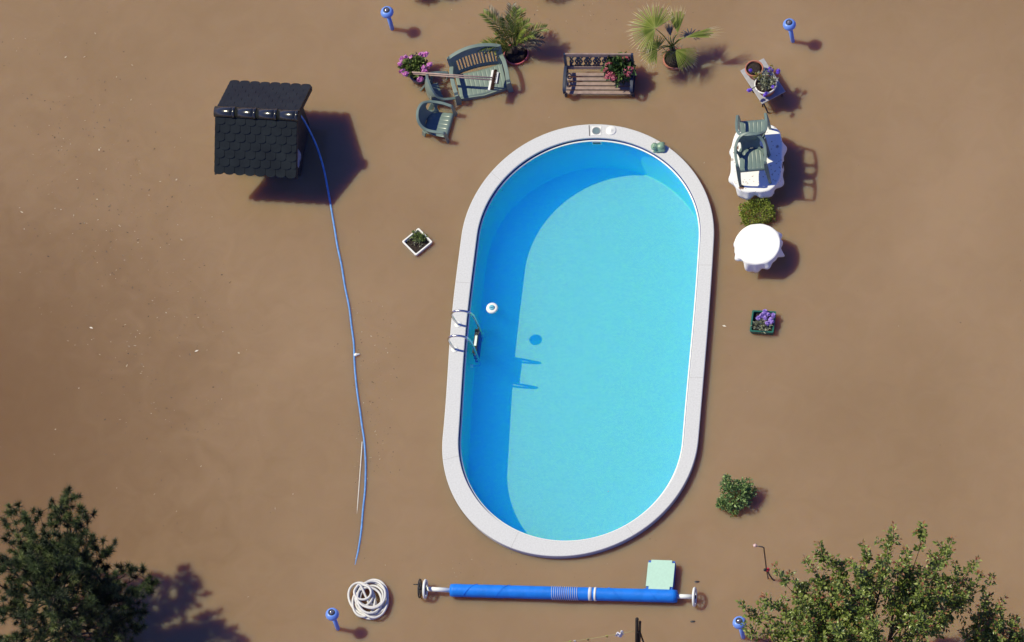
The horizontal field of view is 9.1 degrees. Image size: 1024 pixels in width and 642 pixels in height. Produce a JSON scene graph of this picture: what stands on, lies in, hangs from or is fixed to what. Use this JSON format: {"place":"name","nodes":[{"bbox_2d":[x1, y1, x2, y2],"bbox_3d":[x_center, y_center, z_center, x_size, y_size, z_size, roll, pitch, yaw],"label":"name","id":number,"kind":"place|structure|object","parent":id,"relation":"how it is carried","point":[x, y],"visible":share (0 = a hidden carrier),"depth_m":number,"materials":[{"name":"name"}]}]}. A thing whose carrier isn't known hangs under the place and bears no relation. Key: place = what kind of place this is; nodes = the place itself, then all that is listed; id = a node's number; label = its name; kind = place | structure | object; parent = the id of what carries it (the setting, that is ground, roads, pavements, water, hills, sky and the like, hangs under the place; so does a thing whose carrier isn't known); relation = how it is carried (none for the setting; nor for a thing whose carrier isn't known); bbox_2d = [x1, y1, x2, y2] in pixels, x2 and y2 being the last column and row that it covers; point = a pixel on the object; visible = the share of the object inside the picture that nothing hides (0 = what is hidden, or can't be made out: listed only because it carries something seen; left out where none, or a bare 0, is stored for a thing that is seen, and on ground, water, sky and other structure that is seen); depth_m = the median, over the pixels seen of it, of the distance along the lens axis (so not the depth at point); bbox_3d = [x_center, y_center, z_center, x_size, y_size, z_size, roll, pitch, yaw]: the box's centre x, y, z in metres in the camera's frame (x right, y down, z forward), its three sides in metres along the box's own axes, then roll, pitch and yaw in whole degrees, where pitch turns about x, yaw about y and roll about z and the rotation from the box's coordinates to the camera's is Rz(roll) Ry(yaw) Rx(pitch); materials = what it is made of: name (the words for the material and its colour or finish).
{"place":"outdoors","nodes":[
{"label":"outdoors","id":0,"kind":"place"},
{"bbox_2d":[0,0,1023,641],"bbox_3d":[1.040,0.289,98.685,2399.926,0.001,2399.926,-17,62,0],"label":"ground","id":1,"kind":"structure","parent":0,"point":[870,390],"depth_m":99.20,"materials":[{"name":"brown soil"}]},
{"bbox_2d":[0,485,162,641],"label":"pine tree","id":2,"kind":"object","parent":1,"relation":"on","point":[46,563],"visible":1,"depth_m":95.87,"materials":[{"name":"green plant"}]},
{"bbox_2d":[214,80,311,178],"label":"garden shed","id":3,"kind":"structure","parent":1,"relation":"on","point":[261,129],"depth_m":99.94,"materials":[{"name":"tile"}]},
{"bbox_2d":[298,149,300,167],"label":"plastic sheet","id":4,"kind":"object","parent":3,"relation":"hanging from","point":[299,156],"visible":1,"depth_m":100.39,"materials":[{"name":"blue plastic"}]},
{"bbox_2d":[325,608,339,630],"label":"bollard lamp","id":5,"kind":"object","parent":1,"relation":"in","point":[331,614],"visible":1,"depth_m":96.50,"materials":[{"name":"metal"}]},
{"bbox_2d":[301,115,366,563],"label":"garden hose","id":6,"kind":"object","parent":1,"relation":"on","point":[350,316],"visible":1,"depth_m":99.23,"materials":[{"name":"blue plastic"}]},
{"bbox_2d":[357,442,362,509],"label":"white pole","id":7,"kind":"object","parent":1,"relation":"on","point":[359,474],"visible":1,"depth_m":98.15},
{"bbox_2d":[347,579,388,619],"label":"coiled hose","id":8,"kind":"object","parent":1,"relation":"on","point":[360,588],"visible":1,"depth_m":97.04,"materials":[{"name":"white plastic"}]},
{"bbox_2d":[381,6,393,30],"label":"bollard lamp","id":9,"kind":"object","parent":1,"relation":"in","point":[387,12],"visible":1,"depth_m":101.19,"materials":[{"name":"metal"}]},
{"bbox_2d":[397,51,432,84],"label":"potted geranium","id":10,"kind":"object","parent":1,"relation":"on","point":[419,63],"visible":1,"depth_m":100.98,"materials":[{"name":"plant"}]},
{"bbox_2d":[402,228,431,255],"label":"square planter","id":11,"kind":"object","parent":1,"relation":"on","point":[420,237],"visible":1,"depth_m":99.82,"materials":[{"name":"white ceramic"}]},
{"bbox_2d":[416,100,456,143],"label":"garden chair","id":12,"kind":"object","parent":1,"relation":"on","point":[437,123],"visible":1,"depth_m":100.66,"materials":[{"name":"green plastic"}]},
{"bbox_2d":[420,71,455,110],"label":"garden chair","id":13,"kind":"object","parent":1,"relation":"on","point":[433,91],"visible":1,"depth_m":100.85,"materials":[{"name":"green plastic"}]},
{"bbox_2d":[447,43,513,105],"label":"plastic bench","id":14,"kind":"object","parent":1,"relation":"on","point":[470,89],"visible":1,"depth_m":100.86,"materials":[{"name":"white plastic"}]},
{"bbox_2d":[413,69,497,90],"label":"push broom","id":15,"kind":"object","parent":14,"relation":"on","point":[492,80],"visible":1,"depth_m":100.62,"materials":[{"name":"white plastic"}]},
{"bbox_2d":[412,71,499,83],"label":"squeegee","id":16,"kind":"object","parent":14,"relation":"on","point":[497,77],"visible":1,"depth_m":100.66,"materials":[{"name":"white plastic"}]},
{"bbox_2d":[2,1,1020,598],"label":"pebbles","id":17,"kind":"object","parent":1,"relation":"on","point":[204,265],"visible":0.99,"depth_m":100.31,"materials":[{"name":"stone"}]},
{"bbox_2d":[477,1,548,64],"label":"potted date palm","id":18,"kind":"object","parent":1,"relation":"on","point":[515,52],"visible":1,"depth_m":100.80,"materials":[{"name":"green plant"}]},
{"bbox_2d":[413,579,699,622],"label":"cover roller","id":19,"kind":"object","parent":1,"relation":"on","point":[575,593],"visible":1,"depth_m":96.56,"materials":[{"name":"plastic"}]},
{"bbox_2d":[442,124,713,558],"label":"swimming pool","id":20,"kind":"structure","parent":1,"relation":"in","point":[579,437],"depth_m":99.45,"materials":[{"name":"stone"}]},
{"bbox_2d":[447,310,483,367],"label":"pool ladder","id":21,"kind":"object","parent":20,"relation":"attached to","point":[476,343],"visible":1,"depth_m":98.89,"materials":[{"name":"metal"}]},
{"bbox_2d":[651,142,664,152],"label":"frog ornament","id":22,"kind":"object","parent":20,"relation":"on","point":[658,147],"visible":1,"depth_m":99.80,"materials":[{"name":"green ceramic"}]},
{"bbox_2d":[562,53,635,97],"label":"park bench","id":23,"kind":"object","parent":1,"relation":"on","point":[567,85],"visible":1,"depth_m":100.53,"materials":[{"name":"wood"}]},
{"bbox_2d":[600,51,636,87],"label":"potted kalanchoe","id":24,"kind":"object","parent":23,"relation":"on","point":[621,69],"visible":1,"depth_m":100.29,"materials":[{"name":"plant"}]},
{"bbox_2d":[635,617,643,641],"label":"washing line post","id":25,"kind":"object","parent":1,"relation":"in","point":[638,637],"visible":1,"depth_m":95.15,"materials":[{"name":"black metal"}]},
{"bbox_2d":[646,560,675,589],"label":"filter box","id":26,"kind":"object","parent":1,"relation":"on","point":[661,574],"visible":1,"depth_m":96.51,"materials":[{"name":"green plastic"}]},
{"bbox_2d":[626,5,723,72],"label":"potted fan palm","id":27,"kind":"object","parent":1,"relation":"on","point":[675,58],"visible":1,"depth_m":100.09,"materials":[{"name":"plant"}]},
{"bbox_2d":[715,473,758,516],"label":"garden bush","id":28,"kind":"object","parent":1,"relation":"on","point":[744,488],"visible":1,"depth_m":96.86,"materials":[{"name":"green plant"}]},
{"bbox_2d":[733,616,745,638],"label":"bollard lamp","id":29,"kind":"object","parent":1,"relation":"in","point":[737,620],"visible":0.88,"depth_m":95.50,"materials":[{"name":"metal"}]},
{"bbox_2d":[738,196,776,226],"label":"boxwood bush","id":30,"kind":"object","parent":1,"relation":"on","point":[753,204],"visible":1,"depth_m":99.12,"materials":[{"name":"green plant"}]},
{"bbox_2d":[750,309,775,334],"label":"square planter","id":31,"kind":"object","parent":1,"relation":"on","point":[763,322],"visible":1,"depth_m":98.25,"materials":[{"name":"green plastic"}]},
{"bbox_2d":[741,58,784,113],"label":"folding table","id":32,"kind":"object","parent":1,"relation":"in","point":[779,90],"visible":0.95,"depth_m":99.94,"materials":[{"name":"grey metal"}]},
{"bbox_2d":[745,60,763,79],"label":"clay pot","id":33,"kind":"object","parent":32,"relation":"on","point":[756,66],"visible":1,"depth_m":99.92,"materials":[{"name":"ceramic"}]},
{"bbox_2d":[747,65,779,96],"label":"flower bowl","id":34,"kind":"object","parent":32,"relation":"on","point":[765,84],"visible":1,"depth_m":99.71,"materials":[{"name":"ceramic"}]},
{"bbox_2d":[753,544,774,580],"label":"garden shower","id":35,"kind":"object","parent":1,"relation":"in","point":[766,570],"visible":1,"depth_m":96.05,"materials":[{"name":"metal"}]},
{"bbox_2d":[783,18,795,42],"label":"bollard lamp","id":36,"kind":"object","parent":1,"relation":"in","point":[789,24],"visible":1,"depth_m":100.07,"materials":[{"name":"metal"}]},
{"bbox_2d":[735,520,996,641],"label":"leafy tree","id":37,"kind":"object","parent":1,"relation":"on","point":[838,610],"visible":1,"depth_m":93.65,"materials":[{"name":"green plant"}]},
{"bbox_2d":[957,592,1023,641],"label":"leafy shrub","id":38,"kind":"object","parent":1,"relation":"on","point":[992,628],"visible":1,"depth_m":93.94,"materials":[{"name":"green plant"}]},
{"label":"garden table","id":39,"kind":"object","parent":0,"visible":0},
{"bbox_2d":[728,125,786,199],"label":"tablecloth","id":40,"kind":"object","parent":39,"relation":"on","point":[754,183],"visible":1,"depth_m":99.13,"materials":[{"name":"white fabric"}]},
{"bbox_2d":[734,132,771,186],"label":"garden chair","id":41,"kind":"object","parent":40,"relation":"on","point":[753,155],"visible":1,"depth_m":98.77,"materials":[{"name":"green plastic"}]},
{"bbox_2d":[735,113,770,156],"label":"garden chair","id":42,"kind":"object","parent":40,"relation":"on","point":[758,127],"visible":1,"depth_m":99.03,"materials":[{"name":"green plastic"}]},
{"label":"round table","id":43,"kind":"object","parent":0,"visible":0},
{"bbox_2d":[733,224,784,272],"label":"tablecloth","id":44,"kind":"object","parent":43,"relation":"on","point":[757,247],"visible":1,"depth_m":98.55,"materials":[{"name":"white fabric"}]},
{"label":"washing line","id":45,"kind":"object","parent":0,"visible":0},
{"bbox_2d":[615,630,623,636],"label":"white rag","id":46,"kind":"object","parent":45,"relation":"hanging from","point":[619,634],"visible":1,"depth_m":95.19,"materials":[{"name":"white fabric"}]},
{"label":"pool water","id":47,"kind":"structure","parent":0,"visible":0},
{"bbox_2d":[486,303,497,313],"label":"chlorine floater","id":48,"kind":"object","parent":47,"relation":"on","point":[491,308],"visible":1,"depth_m":99.09,"materials":[{"name":"white plastic"}]}
]}

